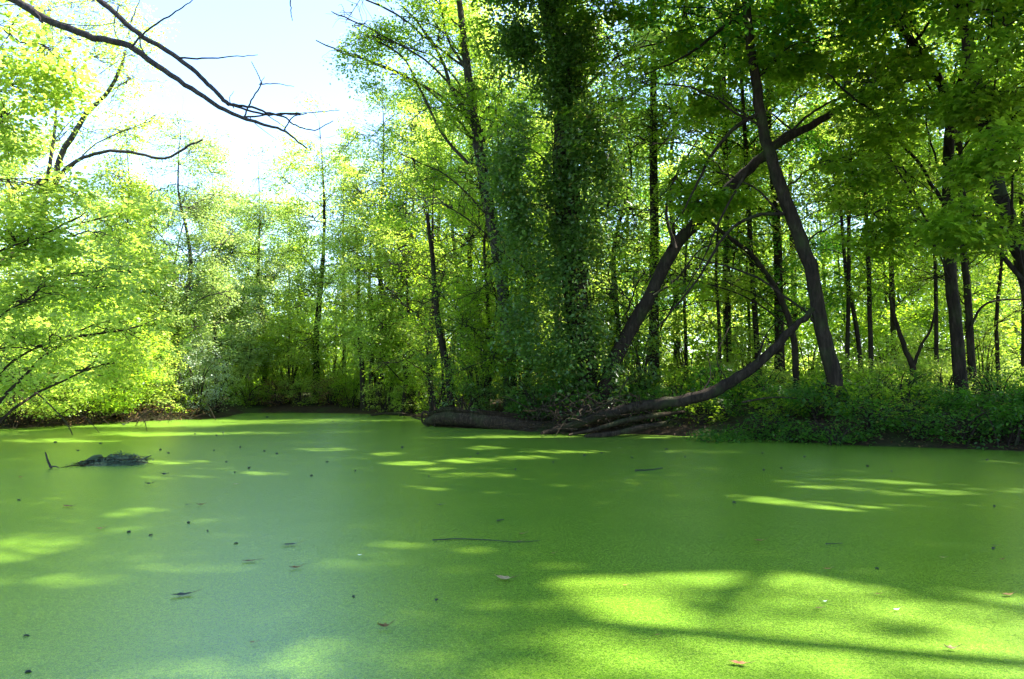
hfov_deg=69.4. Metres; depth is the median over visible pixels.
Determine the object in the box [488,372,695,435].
root tangle
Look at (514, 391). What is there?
shrub
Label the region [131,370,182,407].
undergrowth plant
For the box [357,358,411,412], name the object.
shrub
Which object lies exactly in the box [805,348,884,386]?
undergrowth plant
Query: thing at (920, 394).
undergrowth plant
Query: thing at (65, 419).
dry brush
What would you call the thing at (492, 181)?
woodland tree
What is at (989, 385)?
shrub
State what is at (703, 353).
shrub
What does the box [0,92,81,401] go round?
woodland tree
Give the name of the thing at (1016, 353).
woodland tree
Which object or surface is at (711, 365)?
undergrowth plant
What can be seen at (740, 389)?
undergrowth plant
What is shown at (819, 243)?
woodland tree
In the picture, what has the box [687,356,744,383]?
undergrowth plant
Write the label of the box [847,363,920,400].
undergrowth plant
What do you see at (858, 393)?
undergrowth plant
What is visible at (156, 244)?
woodland tree
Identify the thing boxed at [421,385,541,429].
rotten log
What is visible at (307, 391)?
undergrowth plant
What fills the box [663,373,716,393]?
undergrowth plant
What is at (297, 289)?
woodland tree
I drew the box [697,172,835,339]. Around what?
slender tree
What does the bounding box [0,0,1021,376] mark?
sky
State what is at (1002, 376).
undergrowth plant
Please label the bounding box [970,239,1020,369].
woodland tree
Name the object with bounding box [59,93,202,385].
distant tree
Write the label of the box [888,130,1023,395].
slim tree
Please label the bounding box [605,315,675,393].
shrub
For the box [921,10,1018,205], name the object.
woodland tree
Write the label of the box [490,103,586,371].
woodland tree
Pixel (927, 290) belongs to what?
woodland tree
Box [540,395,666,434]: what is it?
root log
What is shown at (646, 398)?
undergrowth plant
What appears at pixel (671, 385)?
undergrowth plant
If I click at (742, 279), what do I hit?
woodland tree
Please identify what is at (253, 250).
woodland tree
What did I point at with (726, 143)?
woodland tree
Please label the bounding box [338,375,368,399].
undergrowth plant
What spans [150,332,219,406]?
shrub
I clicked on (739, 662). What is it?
floating leaf
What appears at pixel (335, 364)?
shrub
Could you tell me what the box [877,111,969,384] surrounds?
slender tree
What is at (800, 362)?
undergrowth plant
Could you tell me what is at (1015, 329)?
woodland tree
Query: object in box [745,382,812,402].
undergrowth plant
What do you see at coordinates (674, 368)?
undergrowth plant
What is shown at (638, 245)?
woodland tree
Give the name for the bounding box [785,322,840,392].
shrub
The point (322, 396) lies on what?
undergrowth plant
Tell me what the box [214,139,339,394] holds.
distant tree
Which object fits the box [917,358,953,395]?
undergrowth plant
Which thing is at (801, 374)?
undergrowth plant
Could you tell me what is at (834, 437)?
shrub
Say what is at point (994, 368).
undergrowth plant
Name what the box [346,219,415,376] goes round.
woodland tree
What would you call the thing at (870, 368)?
shrub
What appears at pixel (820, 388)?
undergrowth plant
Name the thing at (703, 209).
leaning tree
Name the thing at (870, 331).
slender tree
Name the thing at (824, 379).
undergrowth plant
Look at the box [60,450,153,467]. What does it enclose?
debris mound
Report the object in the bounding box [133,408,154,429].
dead twig
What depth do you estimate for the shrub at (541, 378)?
25.88 m
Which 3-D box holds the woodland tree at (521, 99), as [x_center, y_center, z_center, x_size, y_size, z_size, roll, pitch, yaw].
[1.925,-7.375,39.173,8.340,21.535,8.775,-1,-4,15]
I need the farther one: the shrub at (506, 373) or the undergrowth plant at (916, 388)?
the shrub at (506, 373)
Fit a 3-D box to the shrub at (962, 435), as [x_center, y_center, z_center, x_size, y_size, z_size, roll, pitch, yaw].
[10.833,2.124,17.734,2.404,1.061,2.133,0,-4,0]
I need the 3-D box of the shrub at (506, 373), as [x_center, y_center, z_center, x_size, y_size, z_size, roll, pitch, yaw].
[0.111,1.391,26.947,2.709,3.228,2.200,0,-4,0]
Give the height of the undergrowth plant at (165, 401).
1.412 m
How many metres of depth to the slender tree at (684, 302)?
30.24 m
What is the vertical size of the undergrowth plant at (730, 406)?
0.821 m
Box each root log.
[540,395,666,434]
[569,410,685,435]
[584,421,666,437]
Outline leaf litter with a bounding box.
[423,400,1022,450]
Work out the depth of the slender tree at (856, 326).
29.15 m
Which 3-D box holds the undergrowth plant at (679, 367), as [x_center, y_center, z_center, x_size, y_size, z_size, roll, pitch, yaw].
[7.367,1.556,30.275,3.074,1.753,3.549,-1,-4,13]
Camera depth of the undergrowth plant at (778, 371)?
29.18 m
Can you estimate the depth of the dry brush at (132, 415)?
30.03 m
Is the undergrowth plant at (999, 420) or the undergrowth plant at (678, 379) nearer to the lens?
the undergrowth plant at (999, 420)
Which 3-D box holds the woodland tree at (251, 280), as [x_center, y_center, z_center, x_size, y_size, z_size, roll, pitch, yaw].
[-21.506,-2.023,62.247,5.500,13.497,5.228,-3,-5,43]
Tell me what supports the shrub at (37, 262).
on the ground
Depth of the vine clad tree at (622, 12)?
24.27 m
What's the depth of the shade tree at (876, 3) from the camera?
20.77 m
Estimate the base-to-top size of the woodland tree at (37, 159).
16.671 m
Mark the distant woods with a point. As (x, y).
(801, 325)
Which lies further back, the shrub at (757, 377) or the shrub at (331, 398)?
the shrub at (331, 398)
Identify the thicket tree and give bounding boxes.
[338,135,497,411]
[373,51,557,407]
[415,93,599,387]
[522,31,673,380]
[562,54,738,383]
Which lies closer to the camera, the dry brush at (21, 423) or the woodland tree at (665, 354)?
the dry brush at (21, 423)
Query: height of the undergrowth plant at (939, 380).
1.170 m
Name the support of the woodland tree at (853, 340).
on the ground
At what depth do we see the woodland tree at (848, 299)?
28.41 m
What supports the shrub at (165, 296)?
on the ground
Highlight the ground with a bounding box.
[0,383,1023,450]
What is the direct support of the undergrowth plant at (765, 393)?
on the ground
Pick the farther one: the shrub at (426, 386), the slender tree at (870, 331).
the shrub at (426, 386)
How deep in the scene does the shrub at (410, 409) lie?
35.82 m
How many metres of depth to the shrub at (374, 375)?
40.54 m
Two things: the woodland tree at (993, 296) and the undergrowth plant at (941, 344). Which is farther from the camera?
the woodland tree at (993, 296)
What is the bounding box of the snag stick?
[45,452,58,467]
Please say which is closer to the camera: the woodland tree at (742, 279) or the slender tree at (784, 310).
the slender tree at (784, 310)
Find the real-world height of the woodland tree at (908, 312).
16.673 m
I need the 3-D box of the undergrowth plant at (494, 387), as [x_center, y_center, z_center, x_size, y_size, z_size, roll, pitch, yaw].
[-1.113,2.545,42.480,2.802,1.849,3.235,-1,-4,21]
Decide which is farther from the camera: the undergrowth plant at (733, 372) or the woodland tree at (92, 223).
the woodland tree at (92, 223)
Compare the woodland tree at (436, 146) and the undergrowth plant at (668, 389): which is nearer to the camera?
the undergrowth plant at (668, 389)
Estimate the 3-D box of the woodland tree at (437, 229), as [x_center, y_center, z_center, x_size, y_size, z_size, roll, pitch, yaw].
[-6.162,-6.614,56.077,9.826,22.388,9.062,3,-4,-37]
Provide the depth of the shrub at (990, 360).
30.68 m
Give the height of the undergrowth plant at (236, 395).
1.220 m
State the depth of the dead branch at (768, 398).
20.22 m
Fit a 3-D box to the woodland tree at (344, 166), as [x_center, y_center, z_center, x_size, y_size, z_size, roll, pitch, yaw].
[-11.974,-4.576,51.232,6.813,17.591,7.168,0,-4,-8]
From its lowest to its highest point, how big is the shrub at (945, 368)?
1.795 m
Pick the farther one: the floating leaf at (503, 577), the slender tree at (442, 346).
the slender tree at (442, 346)
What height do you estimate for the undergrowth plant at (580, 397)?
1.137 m
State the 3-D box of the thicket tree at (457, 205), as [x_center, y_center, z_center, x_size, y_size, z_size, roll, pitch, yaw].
[-0.105,-3.818,28.829,7.427,13.340,6.338,0,-4,0]
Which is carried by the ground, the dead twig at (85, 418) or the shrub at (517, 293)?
the shrub at (517, 293)
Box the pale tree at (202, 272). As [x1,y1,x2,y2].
[106,105,270,408]
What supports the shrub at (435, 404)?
on the ground
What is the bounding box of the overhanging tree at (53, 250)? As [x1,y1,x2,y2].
[0,0,191,423]
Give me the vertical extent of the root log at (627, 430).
0.450 m
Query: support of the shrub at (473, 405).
on the ground
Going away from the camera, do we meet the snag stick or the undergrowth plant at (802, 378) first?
the snag stick
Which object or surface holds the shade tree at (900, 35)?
on the ground
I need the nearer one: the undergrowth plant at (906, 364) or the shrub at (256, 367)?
the undergrowth plant at (906, 364)
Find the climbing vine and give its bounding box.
[464,0,665,422]
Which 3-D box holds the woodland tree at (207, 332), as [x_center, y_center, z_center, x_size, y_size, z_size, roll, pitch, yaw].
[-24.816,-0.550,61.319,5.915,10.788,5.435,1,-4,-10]
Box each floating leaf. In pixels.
[172,589,200,594]
[378,619,395,626]
[494,574,518,578]
[729,660,754,663]
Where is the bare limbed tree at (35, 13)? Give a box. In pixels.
[7,0,338,148]
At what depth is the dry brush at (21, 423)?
25.57 m
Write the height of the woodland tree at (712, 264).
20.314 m
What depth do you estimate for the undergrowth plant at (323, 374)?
43.59 m
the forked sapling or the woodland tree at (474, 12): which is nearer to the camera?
the forked sapling
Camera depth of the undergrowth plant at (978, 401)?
18.36 m
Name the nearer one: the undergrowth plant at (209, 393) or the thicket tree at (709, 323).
the thicket tree at (709, 323)
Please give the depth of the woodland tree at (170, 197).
56.63 m
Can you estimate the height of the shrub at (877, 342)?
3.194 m
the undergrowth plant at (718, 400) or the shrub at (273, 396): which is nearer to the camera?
the undergrowth plant at (718, 400)
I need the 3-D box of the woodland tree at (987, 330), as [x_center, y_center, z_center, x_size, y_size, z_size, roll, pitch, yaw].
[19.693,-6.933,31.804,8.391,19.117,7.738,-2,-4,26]
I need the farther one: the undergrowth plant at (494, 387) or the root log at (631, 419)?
the undergrowth plant at (494, 387)
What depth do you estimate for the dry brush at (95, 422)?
28.39 m
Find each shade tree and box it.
[490,0,941,93]
[672,0,1023,98]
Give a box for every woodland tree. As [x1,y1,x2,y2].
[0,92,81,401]
[0,131,63,397]
[50,187,128,331]
[68,191,136,358]
[101,186,185,375]
[121,213,183,368]
[147,181,208,375]
[184,276,244,391]
[193,187,278,382]
[219,201,280,396]
[223,240,272,387]
[250,193,340,379]
[254,234,336,387]
[291,149,380,377]
[307,264,355,382]
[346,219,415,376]
[354,69,494,400]
[358,211,416,376]
[365,115,478,390]
[387,117,480,390]
[389,1,542,390]
[390,0,553,398]
[399,63,508,396]
[422,141,495,350]
[442,78,553,380]
[452,41,597,380]
[472,3,623,394]
[490,3,640,333]
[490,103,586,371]
[548,117,649,373]
[551,0,785,397]
[587,82,675,373]
[594,132,692,375]
[616,0,853,373]
[617,2,745,380]
[619,0,947,375]
[624,180,695,372]
[639,0,831,367]
[659,134,809,364]
[672,0,906,385]
[682,164,804,371]
[689,133,807,375]
[702,0,963,381]
[715,28,863,383]
[768,98,889,367]
[776,3,1019,375]
[785,101,939,366]
[788,177,909,367]
[816,154,965,370]
[828,155,978,365]
[853,126,949,352]
[854,151,979,362]
[855,46,1023,371]
[876,0,1023,377]
[905,129,1010,357]
[908,2,1023,387]
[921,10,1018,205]
[939,144,1020,369]
[941,202,1020,375]
[943,248,1020,367]
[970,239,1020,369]
[976,68,1023,365]
[998,29,1023,305]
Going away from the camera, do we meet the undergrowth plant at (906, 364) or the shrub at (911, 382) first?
the shrub at (911, 382)
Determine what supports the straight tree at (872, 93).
on the ground
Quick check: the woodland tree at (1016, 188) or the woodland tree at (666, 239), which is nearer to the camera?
the woodland tree at (1016, 188)
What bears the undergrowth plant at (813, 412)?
on the ground
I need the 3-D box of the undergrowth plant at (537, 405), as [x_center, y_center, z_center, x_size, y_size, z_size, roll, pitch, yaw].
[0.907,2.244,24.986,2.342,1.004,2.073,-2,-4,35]
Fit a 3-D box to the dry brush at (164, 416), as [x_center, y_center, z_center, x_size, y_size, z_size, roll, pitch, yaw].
[-14.955,2.986,31.671,4.827,1.416,2.365,1,-4,-10]
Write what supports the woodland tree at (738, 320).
on the ground
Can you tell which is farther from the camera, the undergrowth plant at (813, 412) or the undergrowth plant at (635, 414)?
the undergrowth plant at (635, 414)
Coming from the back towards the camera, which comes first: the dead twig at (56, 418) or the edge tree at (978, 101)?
the dead twig at (56, 418)
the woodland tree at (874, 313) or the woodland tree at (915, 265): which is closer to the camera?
the woodland tree at (874, 313)
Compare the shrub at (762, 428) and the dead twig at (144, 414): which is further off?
the dead twig at (144, 414)
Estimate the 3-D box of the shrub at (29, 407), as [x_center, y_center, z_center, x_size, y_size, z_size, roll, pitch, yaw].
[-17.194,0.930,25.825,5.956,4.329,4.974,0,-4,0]
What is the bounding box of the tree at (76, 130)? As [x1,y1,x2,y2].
[0,0,202,371]
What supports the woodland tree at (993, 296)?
on the ground
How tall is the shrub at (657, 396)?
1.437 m
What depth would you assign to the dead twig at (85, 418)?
24.19 m
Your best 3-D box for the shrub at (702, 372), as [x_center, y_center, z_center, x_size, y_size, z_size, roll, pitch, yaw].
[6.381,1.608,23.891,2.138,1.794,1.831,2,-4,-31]
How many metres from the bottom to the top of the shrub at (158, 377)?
4.260 m
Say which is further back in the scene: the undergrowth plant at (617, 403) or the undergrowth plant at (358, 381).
the undergrowth plant at (358, 381)
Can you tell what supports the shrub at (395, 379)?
on the ground
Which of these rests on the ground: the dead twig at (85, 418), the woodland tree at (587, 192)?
the woodland tree at (587, 192)
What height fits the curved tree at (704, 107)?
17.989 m
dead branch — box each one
[371,412,416,415]
[619,377,628,413]
[741,397,809,402]
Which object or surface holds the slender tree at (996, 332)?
on the ground
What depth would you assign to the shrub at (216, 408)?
35.82 m
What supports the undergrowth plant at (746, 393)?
on the ground
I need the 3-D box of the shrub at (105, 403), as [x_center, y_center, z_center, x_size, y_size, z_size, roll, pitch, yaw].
[-16.556,0.629,29.088,6.071,5.222,4.992,0,-4,0]
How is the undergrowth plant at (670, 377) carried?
on the ground
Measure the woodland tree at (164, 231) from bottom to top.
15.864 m
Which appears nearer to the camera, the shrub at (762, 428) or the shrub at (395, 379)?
the shrub at (762, 428)
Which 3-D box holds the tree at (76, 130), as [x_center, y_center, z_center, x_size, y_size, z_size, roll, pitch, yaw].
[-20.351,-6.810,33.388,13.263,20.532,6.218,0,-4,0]
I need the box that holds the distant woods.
[11,179,1020,390]
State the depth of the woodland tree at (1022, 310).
29.13 m
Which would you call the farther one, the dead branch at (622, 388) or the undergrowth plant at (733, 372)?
the undergrowth plant at (733, 372)
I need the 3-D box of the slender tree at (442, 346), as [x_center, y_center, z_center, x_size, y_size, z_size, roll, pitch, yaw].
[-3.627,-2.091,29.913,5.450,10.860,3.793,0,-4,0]
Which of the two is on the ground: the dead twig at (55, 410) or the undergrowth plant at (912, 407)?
the undergrowth plant at (912, 407)
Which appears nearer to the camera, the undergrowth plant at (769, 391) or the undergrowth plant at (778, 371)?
the undergrowth plant at (769, 391)
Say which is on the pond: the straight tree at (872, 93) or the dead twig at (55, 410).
the dead twig at (55, 410)
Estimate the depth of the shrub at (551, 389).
24.17 m
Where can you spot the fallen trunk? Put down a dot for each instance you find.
(721, 387)
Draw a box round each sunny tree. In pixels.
[297,68,449,408]
[315,112,457,415]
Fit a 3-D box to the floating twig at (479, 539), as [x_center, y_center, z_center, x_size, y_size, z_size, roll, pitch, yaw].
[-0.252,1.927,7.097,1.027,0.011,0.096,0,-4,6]
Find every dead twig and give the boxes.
[26,380,72,434]
[46,409,68,427]
[69,405,99,432]
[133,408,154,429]
[135,407,153,425]
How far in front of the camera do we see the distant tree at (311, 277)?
43.06 m
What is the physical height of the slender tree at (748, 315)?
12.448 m
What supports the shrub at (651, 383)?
on the ground
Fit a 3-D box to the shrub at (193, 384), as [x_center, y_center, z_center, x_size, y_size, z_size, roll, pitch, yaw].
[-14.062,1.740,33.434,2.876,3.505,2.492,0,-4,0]
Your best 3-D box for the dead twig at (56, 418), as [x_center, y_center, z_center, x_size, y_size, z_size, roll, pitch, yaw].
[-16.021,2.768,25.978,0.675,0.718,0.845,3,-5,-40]
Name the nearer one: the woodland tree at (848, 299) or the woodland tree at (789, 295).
the woodland tree at (848, 299)
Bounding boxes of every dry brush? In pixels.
[0,404,93,427]
[26,398,120,425]
[48,397,144,423]
[68,389,185,421]
[127,393,217,420]
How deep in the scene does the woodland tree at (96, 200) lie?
42.85 m
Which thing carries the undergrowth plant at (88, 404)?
on the ground
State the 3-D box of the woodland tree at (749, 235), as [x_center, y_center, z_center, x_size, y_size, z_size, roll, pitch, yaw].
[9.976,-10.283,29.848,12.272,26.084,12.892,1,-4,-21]
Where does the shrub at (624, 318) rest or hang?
on the ground
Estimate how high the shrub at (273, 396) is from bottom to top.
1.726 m
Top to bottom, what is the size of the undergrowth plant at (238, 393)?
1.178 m
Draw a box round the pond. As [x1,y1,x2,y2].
[0,413,1023,678]
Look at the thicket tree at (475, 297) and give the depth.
27.52 m
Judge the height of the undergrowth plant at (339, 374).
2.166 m
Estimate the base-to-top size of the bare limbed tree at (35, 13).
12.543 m
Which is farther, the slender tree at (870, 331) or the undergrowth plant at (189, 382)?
the undergrowth plant at (189, 382)
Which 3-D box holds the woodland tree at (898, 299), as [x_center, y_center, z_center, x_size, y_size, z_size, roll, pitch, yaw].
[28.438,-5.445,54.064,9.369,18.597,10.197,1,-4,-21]
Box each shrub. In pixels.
[0,234,150,402]
[0,307,109,427]
[2,295,172,419]
[78,322,190,416]
[83,240,199,401]
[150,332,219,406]
[169,339,234,415]
[185,361,246,412]
[192,314,270,399]
[220,378,273,407]
[229,339,308,400]
[245,378,302,406]
[249,310,330,403]
[276,373,323,405]
[296,324,368,397]
[307,376,350,405]
[326,372,368,407]
[340,325,406,403]
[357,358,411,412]
[376,318,441,410]
[386,374,427,413]
[398,336,463,414]
[411,287,481,406]
[415,370,460,411]
[434,377,499,411]
[442,345,505,410]
[448,267,509,403]
[478,335,542,413]
[490,284,559,394]
[499,376,559,419]
[515,344,571,407]
[538,374,597,418]
[571,333,628,381]
[596,295,654,391]
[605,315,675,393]
[629,370,669,397]
[635,382,692,422]
[653,305,725,389]
[680,362,750,407]
[682,426,759,443]
[715,319,784,397]
[723,412,790,438]
[735,367,786,395]
[759,413,827,442]
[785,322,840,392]
[802,410,884,445]
[825,393,919,438]
[841,356,913,397]
[854,364,946,402]
[856,330,924,380]
[871,405,965,443]
[906,406,1013,449]
[910,355,989,399]
[939,317,1019,394]
[940,358,1023,405]
[963,395,1023,448]
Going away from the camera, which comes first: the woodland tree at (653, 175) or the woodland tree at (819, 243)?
the woodland tree at (653, 175)
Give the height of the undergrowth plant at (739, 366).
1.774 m
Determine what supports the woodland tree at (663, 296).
on the ground
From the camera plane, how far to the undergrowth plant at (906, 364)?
27.71 m
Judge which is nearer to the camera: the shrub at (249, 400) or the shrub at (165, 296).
the shrub at (165, 296)
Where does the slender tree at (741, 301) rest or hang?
on the ground
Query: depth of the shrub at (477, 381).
27.85 m
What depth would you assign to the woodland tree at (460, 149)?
49.67 m
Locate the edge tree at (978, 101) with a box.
[901,0,1023,306]
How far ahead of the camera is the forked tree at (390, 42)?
28.45 m
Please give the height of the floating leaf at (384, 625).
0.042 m
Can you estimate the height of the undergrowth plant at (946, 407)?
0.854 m
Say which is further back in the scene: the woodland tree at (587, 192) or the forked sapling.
the woodland tree at (587, 192)
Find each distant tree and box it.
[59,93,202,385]
[160,132,297,399]
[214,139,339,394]
[247,90,405,402]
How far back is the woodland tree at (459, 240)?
56.13 m
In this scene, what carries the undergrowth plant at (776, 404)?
on the ground
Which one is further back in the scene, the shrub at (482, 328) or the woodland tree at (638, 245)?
the woodland tree at (638, 245)
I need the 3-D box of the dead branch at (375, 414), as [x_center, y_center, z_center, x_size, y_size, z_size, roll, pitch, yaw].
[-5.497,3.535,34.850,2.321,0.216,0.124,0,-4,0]
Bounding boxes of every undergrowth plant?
[56,385,114,420]
[88,380,150,417]
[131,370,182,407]
[137,384,186,414]
[155,381,203,407]
[156,392,206,413]
[174,367,209,400]
[192,381,221,406]
[219,385,253,403]
[237,386,275,405]
[291,377,321,403]
[304,365,359,402]
[310,392,334,402]
[320,365,366,399]
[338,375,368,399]
[345,374,387,399]
[472,371,517,398]
[507,393,563,419]
[549,381,615,410]
[555,402,587,416]
[597,375,650,400]
[602,399,658,422]
[604,392,647,413]
[633,393,658,400]
[641,365,708,396]
[647,358,700,394]
[652,384,686,396]
[656,371,697,390]
[657,357,730,388]
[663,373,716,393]
[664,374,706,392]
[669,397,734,426]
[676,379,749,400]
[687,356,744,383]
[689,359,745,386]
[693,392,734,407]
[704,376,775,403]
[704,393,753,416]
[716,355,784,381]
[717,369,759,394]
[726,380,760,400]
[743,398,812,426]
[744,390,806,415]
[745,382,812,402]
[746,369,803,396]
[747,369,791,391]
[747,385,799,405]
[769,356,820,378]
[769,377,859,420]
[787,365,816,391]
[789,368,882,405]
[794,369,871,396]
[802,382,848,401]
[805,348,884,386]
[818,383,896,415]
[843,377,898,400]
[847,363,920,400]
[866,351,942,389]
[873,401,941,424]
[878,381,945,412]
[890,336,982,390]
[893,377,951,402]
[914,382,977,414]
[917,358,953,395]
[921,371,953,388]
[942,389,995,405]
[948,380,1023,419]
[976,360,1016,391]
[977,401,1023,433]
[986,363,1023,394]
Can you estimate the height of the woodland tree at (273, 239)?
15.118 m
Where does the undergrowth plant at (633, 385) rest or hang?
on the ground
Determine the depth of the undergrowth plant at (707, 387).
24.92 m
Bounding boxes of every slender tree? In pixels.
[302,169,401,410]
[323,176,442,408]
[358,158,481,408]
[631,158,734,371]
[633,152,799,389]
[656,131,784,377]
[685,159,789,362]
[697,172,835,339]
[698,124,816,364]
[782,136,900,394]
[792,79,929,383]
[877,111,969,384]
[932,160,1018,396]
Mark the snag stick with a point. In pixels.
(48, 462)
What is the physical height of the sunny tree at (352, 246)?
19.248 m
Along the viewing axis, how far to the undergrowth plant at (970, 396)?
20.59 m
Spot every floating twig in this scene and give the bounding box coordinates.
[432,538,538,541]
[635,467,662,470]
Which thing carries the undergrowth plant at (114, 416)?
on the ground
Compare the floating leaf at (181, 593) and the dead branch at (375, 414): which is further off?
the dead branch at (375, 414)
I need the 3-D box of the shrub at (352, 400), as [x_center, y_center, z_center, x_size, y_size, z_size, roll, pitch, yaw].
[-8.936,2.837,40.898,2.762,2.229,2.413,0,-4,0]
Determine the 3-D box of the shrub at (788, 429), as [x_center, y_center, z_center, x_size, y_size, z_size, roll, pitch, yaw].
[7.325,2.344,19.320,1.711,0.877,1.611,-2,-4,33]
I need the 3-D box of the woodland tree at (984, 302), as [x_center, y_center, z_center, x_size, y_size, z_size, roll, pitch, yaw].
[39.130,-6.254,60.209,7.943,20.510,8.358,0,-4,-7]
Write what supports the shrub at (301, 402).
on the ground
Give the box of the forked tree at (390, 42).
[316,0,529,407]
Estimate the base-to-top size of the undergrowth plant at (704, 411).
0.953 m
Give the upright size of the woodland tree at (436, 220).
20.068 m
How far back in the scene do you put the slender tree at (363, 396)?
39.62 m
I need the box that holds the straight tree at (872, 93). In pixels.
[723,0,1023,397]
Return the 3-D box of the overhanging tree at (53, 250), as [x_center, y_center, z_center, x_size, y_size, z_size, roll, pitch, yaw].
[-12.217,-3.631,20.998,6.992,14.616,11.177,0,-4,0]
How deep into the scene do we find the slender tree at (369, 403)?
40.05 m
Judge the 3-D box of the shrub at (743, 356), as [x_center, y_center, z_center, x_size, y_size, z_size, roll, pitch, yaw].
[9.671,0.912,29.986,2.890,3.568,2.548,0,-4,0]
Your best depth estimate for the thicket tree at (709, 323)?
28.54 m
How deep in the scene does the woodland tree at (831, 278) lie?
54.66 m
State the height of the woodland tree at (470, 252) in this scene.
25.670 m
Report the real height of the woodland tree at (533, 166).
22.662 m
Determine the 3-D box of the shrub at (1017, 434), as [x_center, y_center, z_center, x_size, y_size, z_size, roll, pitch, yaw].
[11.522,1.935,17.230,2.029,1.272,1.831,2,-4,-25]
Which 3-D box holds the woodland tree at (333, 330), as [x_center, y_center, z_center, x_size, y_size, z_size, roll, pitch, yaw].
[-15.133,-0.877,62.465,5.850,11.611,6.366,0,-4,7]
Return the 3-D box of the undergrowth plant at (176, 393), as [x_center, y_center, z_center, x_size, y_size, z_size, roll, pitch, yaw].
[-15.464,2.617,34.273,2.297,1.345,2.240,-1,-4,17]
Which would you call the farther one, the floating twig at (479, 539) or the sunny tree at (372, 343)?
the sunny tree at (372, 343)
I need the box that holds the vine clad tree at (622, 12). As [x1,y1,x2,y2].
[430,0,724,392]
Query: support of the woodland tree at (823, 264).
on the ground
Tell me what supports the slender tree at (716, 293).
on the ground
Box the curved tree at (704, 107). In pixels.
[592,0,949,411]
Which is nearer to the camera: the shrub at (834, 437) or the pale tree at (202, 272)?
the shrub at (834, 437)
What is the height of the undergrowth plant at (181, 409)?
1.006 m
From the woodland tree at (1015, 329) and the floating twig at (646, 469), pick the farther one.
the woodland tree at (1015, 329)
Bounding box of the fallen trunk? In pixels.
[550,306,814,433]
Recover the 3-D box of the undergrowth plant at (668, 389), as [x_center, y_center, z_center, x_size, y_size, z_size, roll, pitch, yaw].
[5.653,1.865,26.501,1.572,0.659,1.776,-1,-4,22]
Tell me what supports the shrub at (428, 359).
on the ground
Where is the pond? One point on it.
(620, 565)
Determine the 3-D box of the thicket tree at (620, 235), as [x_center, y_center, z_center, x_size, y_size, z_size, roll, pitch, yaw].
[2.789,-5.202,27.564,6.224,15.809,4.626,1,-4,-14]
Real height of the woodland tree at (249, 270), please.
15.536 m
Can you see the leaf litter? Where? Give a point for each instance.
(775, 422)
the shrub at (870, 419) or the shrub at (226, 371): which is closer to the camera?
the shrub at (870, 419)
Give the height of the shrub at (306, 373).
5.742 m
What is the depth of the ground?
22.39 m
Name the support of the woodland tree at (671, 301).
on the ground
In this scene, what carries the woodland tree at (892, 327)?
on the ground
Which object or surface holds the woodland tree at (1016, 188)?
on the ground
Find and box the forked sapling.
[835,231,961,394]
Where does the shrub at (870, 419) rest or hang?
on the ground
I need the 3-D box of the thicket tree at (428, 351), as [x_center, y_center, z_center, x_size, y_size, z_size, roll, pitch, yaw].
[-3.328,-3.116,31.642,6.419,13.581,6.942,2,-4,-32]
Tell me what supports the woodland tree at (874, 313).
on the ground
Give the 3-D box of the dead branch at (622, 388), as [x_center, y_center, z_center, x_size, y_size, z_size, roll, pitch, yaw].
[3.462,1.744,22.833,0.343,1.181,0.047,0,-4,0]
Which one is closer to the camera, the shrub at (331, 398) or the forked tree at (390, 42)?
the forked tree at (390, 42)
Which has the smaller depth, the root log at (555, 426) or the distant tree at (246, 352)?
the root log at (555, 426)
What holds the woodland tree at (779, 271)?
on the ground
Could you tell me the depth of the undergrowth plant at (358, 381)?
42.44 m
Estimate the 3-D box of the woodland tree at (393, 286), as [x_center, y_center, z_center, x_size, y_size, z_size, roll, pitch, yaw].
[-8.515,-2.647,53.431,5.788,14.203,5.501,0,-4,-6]
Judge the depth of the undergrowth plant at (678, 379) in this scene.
28.45 m
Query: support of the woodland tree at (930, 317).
on the ground
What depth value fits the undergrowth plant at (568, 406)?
23.82 m
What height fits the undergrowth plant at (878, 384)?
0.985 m
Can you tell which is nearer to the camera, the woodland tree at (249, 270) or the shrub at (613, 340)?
the shrub at (613, 340)
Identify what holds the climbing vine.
on the ground
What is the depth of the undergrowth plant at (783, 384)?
26.67 m
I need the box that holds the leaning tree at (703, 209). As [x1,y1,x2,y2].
[586,1,950,414]
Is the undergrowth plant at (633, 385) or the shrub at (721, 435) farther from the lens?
the undergrowth plant at (633, 385)

